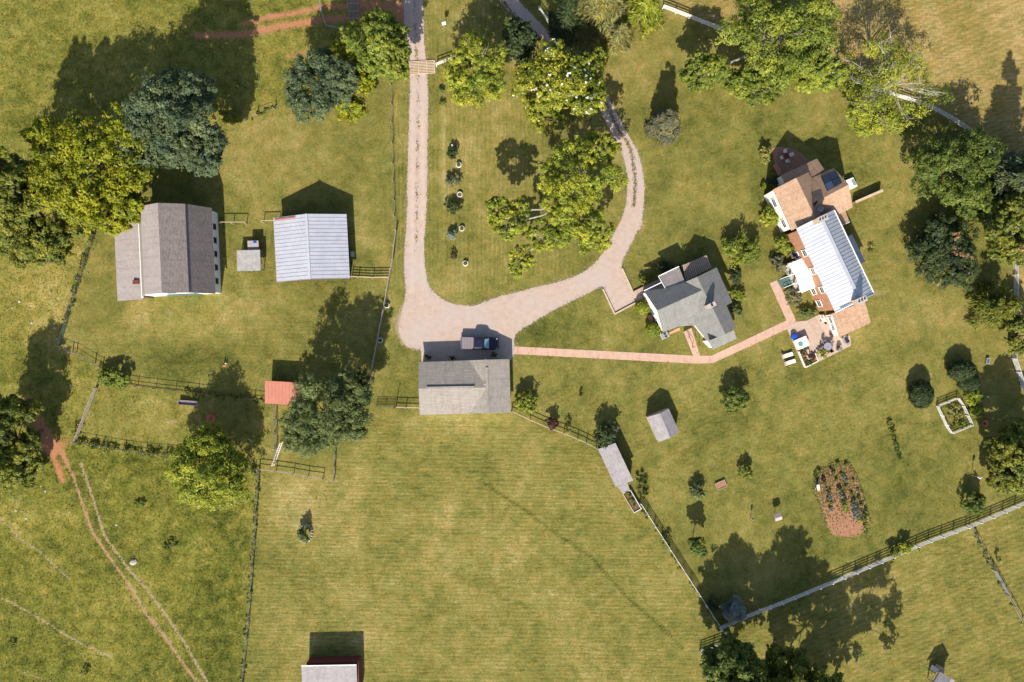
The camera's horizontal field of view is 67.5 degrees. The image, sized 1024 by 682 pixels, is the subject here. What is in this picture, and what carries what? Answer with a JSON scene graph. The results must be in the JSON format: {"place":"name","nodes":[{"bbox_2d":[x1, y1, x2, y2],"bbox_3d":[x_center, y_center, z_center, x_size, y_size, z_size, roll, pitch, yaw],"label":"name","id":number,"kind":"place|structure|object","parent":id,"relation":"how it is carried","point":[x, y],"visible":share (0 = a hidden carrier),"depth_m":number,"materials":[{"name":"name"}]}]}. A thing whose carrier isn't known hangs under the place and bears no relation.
{"place":"outdoors","nodes":[
{"label":"outdoors","id":0,"kind":"place"},
{"bbox_2d":[0,0,359,681],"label":"meadow grass","id":1,"kind":"structure","parent":0,"point":[117,393],"depth_m":122.94,"materials":[{"name":"green plant"}]},
{"bbox_2d":[247,241,260,249],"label":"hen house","id":2,"kind":"structure","parent":0,"point":[254,245],"depth_m":121.49,"materials":[{"name":"white wood"}]},
{"bbox_2d":[0,0,1023,681],"bbox_3d":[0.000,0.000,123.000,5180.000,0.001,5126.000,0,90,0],"label":"ground","id":3,"kind":"structure","parent":0,"point":[386,474],"depth_m":123.00,"materials":[{"name":"green plant"}]},
{"bbox_2d":[0,394,44,492],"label":"broadleaf tree","id":4,"kind":"object","parent":3,"relation":"on","point":[21,464],"visible":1,"depth_m":115.73,"materials":[{"name":"green plant"}]},
{"bbox_2d":[0,145,84,271],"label":"broadleaf tree","id":5,"kind":"object","parent":3,"relation":"on","point":[45,239],"visible":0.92,"depth_m":111.50,"materials":[{"name":"green plant"}]},
{"bbox_2d":[62,234,93,322],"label":"wire fence","id":6,"kind":"object","parent":3,"relation":"on","point":[78,279],"visible":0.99,"depth_m":122.23,"materials":[{"name":"brown wood"}]},
{"bbox_2d":[71,387,97,442],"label":"pole fence","id":7,"kind":"object","parent":3,"relation":"on","point":[82,420],"visible":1,"depth_m":122.18,"materials":[{"name":"grey wood"}]},
{"bbox_2d":[18,101,154,235],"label":"broadleaf tree","id":8,"kind":"object","parent":3,"relation":"on","point":[114,199],"visible":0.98,"depth_m":109.23,"materials":[{"name":"green plant"}]},
{"bbox_2d":[97,365,129,387],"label":"shrub","id":9,"kind":"object","parent":3,"relation":"on","point":[106,378],"visible":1,"depth_m":121.29,"materials":[{"name":"green plant"}]},
{"bbox_2d":[104,66,229,176],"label":"broadleaf tree","id":10,"kind":"object","parent":3,"relation":"on","point":[178,98],"visible":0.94,"depth_m":109.62,"materials":[{"name":"green plant"}]},
{"bbox_2d":[115,203,220,300],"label":"gambrel barn","id":11,"kind":"structure","parent":3,"relation":"on","point":[166,249],"depth_m":116.25,"materials":[{"name":"white paint"}]},
{"bbox_2d":[114,382,264,401],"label":"wire fence","id":12,"kind":"object","parent":3,"relation":"on","point":[191,392],"visible":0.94,"depth_m":122.47,"materials":[{"name":"brown wood"}]},
{"bbox_2d":[164,419,253,510],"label":"mulberry tree","id":13,"kind":"object","parent":3,"relation":"on","point":[224,462],"visible":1,"depth_m":115.72,"materials":[{"name":"green plant"}]},
{"bbox_2d":[218,108,241,127],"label":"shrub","id":14,"kind":"object","parent":3,"relation":"on","point":[231,117],"visible":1,"depth_m":121.28,"materials":[{"name":"green plant"}]},
{"bbox_2d":[241,477,258,679],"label":"wire fence","id":15,"kind":"object","parent":3,"relation":"on","point":[250,576],"visible":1,"depth_m":122.23,"materials":[{"name":"brown wood"}]},
{"bbox_2d":[237,250,263,271],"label":"shed","id":16,"kind":"object","parent":3,"relation":"on","point":[248,260],"visible":1,"depth_m":121.09,"materials":[{"name":"grey wood"}]},
{"bbox_2d":[272,404,275,463],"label":"pen fence","id":17,"kind":"object","parent":3,"relation":"on","point":[274,449],"visible":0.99,"depth_m":121.97,"materials":[{"name":"grey wood"}]},
{"bbox_2d":[265,381,301,404],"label":"red roof shed","id":18,"kind":"structure","parent":3,"relation":"on","point":[278,392],"depth_m":120.67,"materials":[{"name":"metal"}]},
{"bbox_2d":[297,524,309,543],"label":"shrub","id":19,"kind":"object","parent":3,"relation":"on","point":[302,534],"visible":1,"depth_m":121.23,"materials":[{"name":"green plant"}]},
{"bbox_2d":[273,214,354,281],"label":"metal roof barn","id":20,"kind":"structure","parent":3,"relation":"on","point":[308,247],"depth_m":119.25,"materials":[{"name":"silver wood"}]},
{"bbox_2d":[282,46,361,123],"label":"broadleaf tree","id":21,"kind":"object","parent":3,"relation":"on","point":[336,83],"visible":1,"depth_m":113.63,"materials":[{"name":"green plant"}]},
{"bbox_2d":[277,366,374,457],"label":"broadleaf tree","id":22,"kind":"object","parent":3,"relation":"on","point":[312,424],"visible":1,"depth_m":113.48,"materials":[{"name":"green plant"}]},
{"bbox_2d":[301,656,361,681],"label":"maroon shed","id":23,"kind":"structure","parent":3,"relation":"on","point":[334,669],"depth_m":120.27,"materials":[{"name":"grey metal"}]},
{"bbox_2d":[323,39,375,122],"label":"broadleaf tree","id":24,"kind":"object","parent":3,"relation":"on","point":[356,105],"visible":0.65,"depth_m":116.29,"materials":[{"name":"green plant"}]},
{"bbox_2d":[347,0,358,19],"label":"cattle guard","id":25,"kind":"object","parent":3,"relation":"on","point":[354,3],"visible":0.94,"depth_m":122.84,"materials":[{"name":"grey metal"}]},
{"bbox_2d":[338,6,411,81],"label":"broadleaf tree","id":26,"kind":"object","parent":3,"relation":"on","point":[385,60],"visible":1,"depth_m":113.81,"materials":[{"name":"green plant"}]},
{"bbox_2d":[368,229,396,383],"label":"rail fence","id":27,"kind":"object","parent":3,"relation":"on","point":[393,245],"visible":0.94,"depth_m":121.80,"materials":[{"name":"grey wood"}]},
{"bbox_2d":[389,83,395,227],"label":"wire fence","id":28,"kind":"object","parent":3,"relation":"on","point":[392,155],"visible":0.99,"depth_m":122.19,"materials":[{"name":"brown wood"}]},
{"bbox_2d":[443,200,462,214],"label":"shrub","id":29,"kind":"object","parent":3,"relation":"on","point":[453,205],"visible":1,"depth_m":121.84,"materials":[{"name":"green plant"}]},
{"bbox_2d":[445,174,461,186],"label":"shrub","id":30,"kind":"object","parent":3,"relation":"on","point":[448,181],"visible":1,"depth_m":121.92,"materials":[{"name":"green plant"}]},
{"bbox_2d":[418,359,510,414],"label":"garage","id":31,"kind":"structure","parent":3,"relation":"on","point":[464,387],"depth_m":119.81,"materials":[{"name":"grey"}]},
{"bbox_2d":[441,28,508,108],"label":"broadleaf tree","id":32,"kind":"object","parent":3,"relation":"on","point":[472,46],"visible":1,"depth_m":114.46,"materials":[{"name":"green plant"}]},
{"bbox_2d":[501,17,541,61],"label":"broadleaf tree","id":33,"kind":"object","parent":3,"relation":"on","point":[518,32],"visible":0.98,"depth_m":116.93,"materials":[{"name":"green plant"}]},
{"bbox_2d":[413,0,637,239],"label":"track grass","id":34,"kind":"structure","parent":3,"relation":"on","point":[505,4],"depth_m":122.92,"materials":[{"name":"green plant"}]},
{"bbox_2d":[514,387,538,414],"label":"shrub","id":35,"kind":"object","parent":3,"relation":"on","point":[527,402],"visible":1,"depth_m":121.06,"materials":[{"name":"green plant"}]},
{"bbox_2d":[62,105,1012,681],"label":"fence","id":36,"kind":"object","parent":3,"relation":"on","point":[152,455],"visible":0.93,"depth_m":122.67,"materials":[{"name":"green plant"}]},
{"bbox_2d":[544,417,559,430],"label":"shrub","id":37,"kind":"object","parent":3,"relation":"on","point":[552,423],"visible":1,"depth_m":121.47,"materials":[{"name":"purple plant"}]},
{"bbox_2d":[484,128,629,279],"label":"sycamore tree","id":38,"kind":"object","parent":3,"relation":"on","point":[584,154],"visible":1,"depth_m":114.05,"materials":[{"name":"green plant"}]},
{"bbox_2d":[509,38,607,132],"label":"magnolia tree","id":39,"kind":"object","parent":3,"relation":"on","point":[579,73],"visible":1,"depth_m":114.41,"materials":[{"name":"green plant"}]},
{"bbox_2d":[545,0,584,47],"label":"conifer tree","id":40,"kind":"object","parent":3,"relation":"on","point":[562,21],"visible":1,"depth_m":119.03,"materials":[{"name":"green plant"}]},
{"bbox_2d":[572,0,633,52],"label":"conifer tree","id":41,"kind":"object","parent":3,"relation":"on","point":[607,13],"visible":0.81,"depth_m":118.25,"materials":[{"name":"green plant"}]},
{"bbox_2d":[593,421,617,448],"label":"shrub","id":42,"kind":"object","parent":3,"relation":"on","point":[602,434],"visible":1,"depth_m":120.46,"materials":[{"name":"green plant"}]},
{"bbox_2d":[598,443,632,492],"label":"long shed","id":43,"kind":"structure","parent":3,"relation":"on","point":[616,466],"depth_m":120.63,"materials":[{"name":"grey metal"}]},
{"bbox_2d":[601,23,633,56],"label":"conifer tree","id":44,"kind":"object","parent":3,"relation":"on","point":[621,34],"visible":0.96,"depth_m":119.12,"materials":[{"name":"green plant"}]},
{"bbox_2d":[622,490,640,512],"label":"cold frame","id":45,"kind":"object","parent":3,"relation":"on","point":[637,507],"visible":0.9,"depth_m":122.58,"materials":[{"name":"beige wood"}]},
{"bbox_2d":[617,0,666,41],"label":"broadleaf tree","id":46,"kind":"object","parent":3,"relation":"on","point":[649,13],"visible":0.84,"depth_m":118.14,"materials":[{"name":"green plant"}]},
{"bbox_2d":[634,299,650,314],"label":"shrub","id":47,"kind":"object","parent":3,"relation":"on","point":[640,309],"visible":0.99,"depth_m":121.41,"materials":[{"name":"green plant"}]},
{"bbox_2d":[645,321,661,336],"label":"shrub","id":48,"kind":"object","parent":3,"relation":"on","point":[653,327],"visible":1,"depth_m":121.38,"materials":[{"name":"green plant"}]},
{"bbox_2d":[643,108,681,146],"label":"conifer tree","id":49,"kind":"object","parent":3,"relation":"on","point":[663,127],"visible":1,"depth_m":119.26,"materials":[{"name":"green plant"}]},
{"bbox_2d":[646,408,678,441],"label":"garden shed","id":50,"kind":"structure","parent":3,"relation":"on","point":[662,424],"depth_m":120.50,"materials":[{"name":"grey metal"}]},
{"bbox_2d":[653,260,681,271],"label":"shrub","id":51,"kind":"object","parent":3,"relation":"on","point":[666,266],"visible":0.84,"depth_m":122.02,"materials":[{"name":"green plant"}]},
{"bbox_2d":[633,255,735,348],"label":"cottage","id":52,"kind":"structure","parent":3,"relation":"on","point":[700,303],"depth_m":118.66,"materials":[{"name":"grey"}]},
{"bbox_2d":[687,536,707,557],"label":"young tree","id":53,"kind":"object","parent":3,"relation":"on","point":[696,548],"visible":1,"depth_m":119.18,"materials":[{"name":"green plant"}]},
{"bbox_2d":[688,482,706,499],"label":"shrub","id":54,"kind":"object","parent":3,"relation":"on","point":[696,493],"visible":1,"depth_m":121.62,"materials":[{"name":"green plant"}]},
{"bbox_2d":[707,595,720,612],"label":"shrub","id":55,"kind":"object","parent":3,"relation":"on","point":[713,605],"visible":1,"depth_m":121.84,"materials":[{"name":"green plant"}]},
{"bbox_2d":[721,595,746,621],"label":"spruce tree","id":56,"kind":"object","parent":3,"relation":"on","point":[735,611],"visible":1,"depth_m":120.36,"materials":[{"name":"blue plant"}]},
{"bbox_2d":[719,384,750,413],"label":"shrub","id":57,"kind":"object","parent":3,"relation":"on","point":[734,395],"visible":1,"depth_m":120.39,"materials":[{"name":"green plant"}]},
{"bbox_2d":[728,265,741,283],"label":"shrub","id":58,"kind":"object","parent":3,"relation":"on","point":[735,277],"visible":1,"depth_m":121.67,"materials":[{"name":"green plant"}]},
{"bbox_2d":[699,631,773,681],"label":"broadleaf tree","id":59,"kind":"object","parent":3,"relation":"on","point":[730,658],"visible":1,"depth_m":113.07,"materials":[{"name":"green plant"}]},
{"bbox_2d":[730,303,742,317],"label":"shrub","id":60,"kind":"object","parent":3,"relation":"on","point":[734,309],"visible":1,"depth_m":121.79,"materials":[{"name":"green plant"}]},
{"bbox_2d":[731,290,745,301],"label":"shrub","id":61,"kind":"object","parent":3,"relation":"on","point":[740,294],"visible":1,"depth_m":121.91,"materials":[{"name":"green plant"}]},
{"bbox_2d":[720,228,762,268],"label":"shrub","id":62,"kind":"object","parent":3,"relation":"on","point":[735,244],"visible":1,"depth_m":120.59,"materials":[{"name":"green plant"}]},
{"bbox_2d":[737,466,753,478],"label":"shrub","id":63,"kind":"object","parent":3,"relation":"on","point":[748,474],"visible":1,"depth_m":121.42,"materials":[{"name":"green plant"}]},
{"bbox_2d":[677,0,850,108],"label":"broadleaf tree","id":64,"kind":"object","parent":3,"relation":"on","point":[769,76],"visible":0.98,"depth_m":113.42,"materials":[{"name":"green plant"}]},
{"bbox_2d":[759,145,771,163],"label":"shrub","id":65,"kind":"object","parent":3,"relation":"on","point":[765,153],"visible":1,"depth_m":121.60,"materials":[{"name":"green plant"}]},
{"bbox_2d":[759,205,778,226],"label":"shrub","id":66,"kind":"object","parent":3,"relation":"on","point":[771,214],"visible":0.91,"depth_m":121.25,"materials":[{"name":"green plant"}]},
{"bbox_2d":[769,254,787,271],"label":"shrub","id":67,"kind":"object","parent":3,"relation":"on","point":[777,260],"visible":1,"depth_m":121.86,"materials":[{"name":"green plant"}]},
{"bbox_2d":[773,234,794,255],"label":"shrub","id":68,"kind":"object","parent":3,"relation":"on","point":[781,244],"visible":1,"depth_m":121.20,"materials":[{"name":"green plant"}]},
{"bbox_2d":[777,275,792,287],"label":"porch steps","id":69,"kind":"structure","parent":3,"relation":"on","point":[784,281],"depth_m":122.62,"materials":[{"name":"teal paint"}]},
{"bbox_2d":[784,287,802,305],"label":"shrub","id":70,"kind":"object","parent":3,"relation":"on","point":[792,296],"visible":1,"depth_m":121.93,"materials":[{"name":"green plant"}]},
{"bbox_2d":[764,641,831,681],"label":"broadleaf tree","id":71,"kind":"object","parent":3,"relation":"on","point":[789,667],"visible":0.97,"depth_m":113.34,"materials":[{"name":"green plant"}]},
{"bbox_2d":[796,308,817,317],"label":"shrub","id":72,"kind":"object","parent":3,"relation":"on","point":[803,310],"visible":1,"depth_m":122.11,"materials":[{"name":"green plant"}]},
{"bbox_2d":[794,60,835,93],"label":"broadleaf tree","id":73,"kind":"object","parent":3,"relation":"on","point":[804,85],"visible":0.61,"depth_m":115.02,"materials":[{"name":"green plant"}]},
{"bbox_2d":[764,159,874,336],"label":"farmhouse","id":74,"kind":"object","parent":3,"relation":"on","point":[825,267],"visible":1,"depth_m":116.80,"materials":[{"name":"metal"}]},
{"bbox_2d":[821,672,844,681],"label":"broadleaf tree","id":75,"kind":"object","parent":3,"relation":"on","point":[840,675],"visible":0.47,"depth_m":118.87,"materials":[{"name":"green plant"}]},
{"bbox_2d":[662,4,1018,357],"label":"board fence","id":76,"kind":"object","parent":3,"relation":"on","point":[903,97],"visible":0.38,"depth_m":122.17,"materials":[{"name":"white wood"}]},
{"bbox_2d":[719,502,1023,630],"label":"board fence","id":77,"kind":"object","parent":3,"relation":"on","point":[882,562],"visible":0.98,"depth_m":122.15,"materials":[{"name":"grey wood"}]},
{"bbox_2d":[836,25,955,137],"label":"broadleaf tree","id":78,"kind":"object","parent":3,"relation":"on","point":[866,124],"visible":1,"depth_m":113.76,"materials":[{"name":"green plant"}]},
{"bbox_2d":[896,541,913,554],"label":"shrub","id":79,"kind":"object","parent":3,"relation":"on","point":[905,547],"visible":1,"depth_m":121.53,"materials":[{"name":"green plant"}]},
{"bbox_2d":[908,379,934,408],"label":"shrub","id":80,"kind":"object","parent":3,"relation":"on","point":[917,388],"visible":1,"depth_m":120.73,"materials":[{"name":"green plant"}]},
{"bbox_2d":[927,664,954,681],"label":"playhouse","id":81,"kind":"object","parent":3,"relation":"on","point":[939,676],"visible":1,"depth_m":121.30,"materials":[{"name":"beige wood"}]},
{"bbox_2d":[904,210,980,291],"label":"evergreen tree","id":82,"kind":"object","parent":3,"relation":"on","point":[929,242],"visible":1,"depth_m":118.51,"materials":[{"name":"green plant"}]},
{"bbox_2d":[944,405,964,421],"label":"shrub","id":83,"kind":"object","parent":3,"relation":"on","point":[956,413],"visible":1,"depth_m":122.34,"materials":[{"name":"green plant"}]},
{"bbox_2d":[936,398,973,433],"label":"bed fence","id":84,"kind":"object","parent":3,"relation":"on","point":[942,415],"visible":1,"depth_m":122.38,"materials":[{"name":"white wood"}]},
{"bbox_2d":[905,127,1007,223],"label":"broadleaf tree","id":85,"kind":"object","parent":3,"relation":"on","point":[974,186],"visible":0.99,"depth_m":115.56,"materials":[{"name":"green plant"}]},
{"bbox_2d":[946,359,976,381],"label":"shrub","id":86,"kind":"object","parent":3,"relation":"on","point":[962,367],"visible":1,"depth_m":120.78,"materials":[{"name":"green plant"}]},
{"bbox_2d":[956,375,981,391],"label":"shrub","id":87,"kind":"object","parent":3,"relation":"on","point":[976,384],"visible":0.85,"depth_m":121.11,"materials":[{"name":"green plant"}]},
{"bbox_2d":[959,491,986,515],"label":"shrub","id":88,"kind":"object","parent":3,"relation":"on","point":[974,502],"visible":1,"depth_m":120.71,"materials":[{"name":"green plant"}]},
{"bbox_2d":[963,389,983,405],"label":"shrub","id":89,"kind":"object","parent":3,"relation":"on","point":[977,394],"visible":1,"depth_m":121.69,"materials":[{"name":"green plant"}]},
{"bbox_2d":[968,404,984,417],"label":"shrub","id":90,"kind":"object","parent":3,"relation":"on","point":[980,412],"visible":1,"depth_m":121.93,"materials":[{"name":"green plant"}]},
{"bbox_2d":[957,150,1023,222],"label":"conifer tree","id":91,"kind":"object","parent":3,"relation":"on","point":[1008,175],"visible":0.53,"depth_m":116.06,"materials":[{"name":"green plant"}]},
{"bbox_2d":[963,280,1023,332],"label":"broadleaf tree","id":92,"kind":"object","parent":3,"relation":"on","point":[998,307],"visible":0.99,"depth_m":119.56,"materials":[{"name":"green plant"}]},
{"bbox_2d":[980,413,1023,496],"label":"broadleaf tree","id":93,"kind":"object","parent":3,"relation":"on","point":[1003,467],"visible":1,"depth_m":116.59,"materials":[{"name":"green plant"}]},
{"bbox_2d":[983,191,1023,266],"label":"broadleaf tree","id":94,"kind":"object","parent":3,"relation":"on","point":[1008,211],"visible":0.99,"depth_m":115.35,"materials":[{"name":"green plant"}]},
{"bbox_2d":[1003,314,1023,354],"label":"broadleaf tree","id":95,"kind":"object","parent":3,"relation":"on","point":[1015,327],"visible":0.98,"depth_m":118.56,"materials":[{"name":"green plant"}]},
{"bbox_2d":[396,0,649,365],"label":"driveway","id":96,"kind":"structure","parent":0,"point":[428,326],"depth_m":122.99,"materials":[{"name":"beige gravel"}]},
{"bbox_2d":[409,60,434,74],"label":"cattle guard","id":97,"kind":"object","parent":96,"relation":"on","point":[426,67],"visible":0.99,"depth_m":122.84,"materials":[{"name":"beige wood"}]},
{"bbox_2d":[460,336,498,350],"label":"pickup truck","id":98,"kind":"object","parent":96,"relation":"on","point":[483,343],"visible":1,"depth_m":121.87,"materials":[{"name":"blue paint"}]},
{"bbox_2d":[602,268,636,313],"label":"parking edging","id":99,"kind":"object","parent":96,"relation":"on","point":[631,290],"visible":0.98,"depth_m":122.76,"materials":[{"name":"beige wood"}]},
{"bbox_2d":[514,280,795,363],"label":"garden path","id":100,"kind":"structure","parent":0,"point":[778,328],"depth_m":122.97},
{"bbox_2d":[686,328,699,355],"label":"cottage path","id":101,"kind":"structure","parent":0,"point":[694,351],"depth_m":122.98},
{"bbox_2d":[772,147,810,175],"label":"brick terrace","id":102,"kind":"structure","parent":0,"point":[797,159],"depth_m":122.94,"materials":[{"name":"red brick"}]},
{"bbox_2d":[787,314,850,361],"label":"patio","id":103,"kind":"structure","parent":0,"point":[815,331],"depth_m":122.96,"materials":[{"name":"beige stone"}]},
{"bbox_2d":[793,336,809,349],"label":"patio table","id":104,"kind":"object","parent":103,"relation":"on","point":[801,343],"visible":1,"depth_m":122.08,"materials":[{"name":"white plastic"}]},
{"bbox_2d":[798,351,818,367],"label":"raised planter","id":105,"kind":"object","parent":103,"relation":"on","point":[807,359],"visible":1,"depth_m":122.58,"materials":[{"name":"beige wood"}]},
{"bbox_2d":[817,463,869,537],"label":"garden soil","id":106,"kind":"structure","parent":0,"point":[834,524],"depth_m":122.99,"materials":[{"name":"brown soil"}]},
{"bbox_2d":[812,459,873,538],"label":"garden weeds","id":107,"kind":"object","parent":106,"relation":"on","point":[833,482],"visible":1,"depth_m":122.93,"materials":[{"name":"green plant"}]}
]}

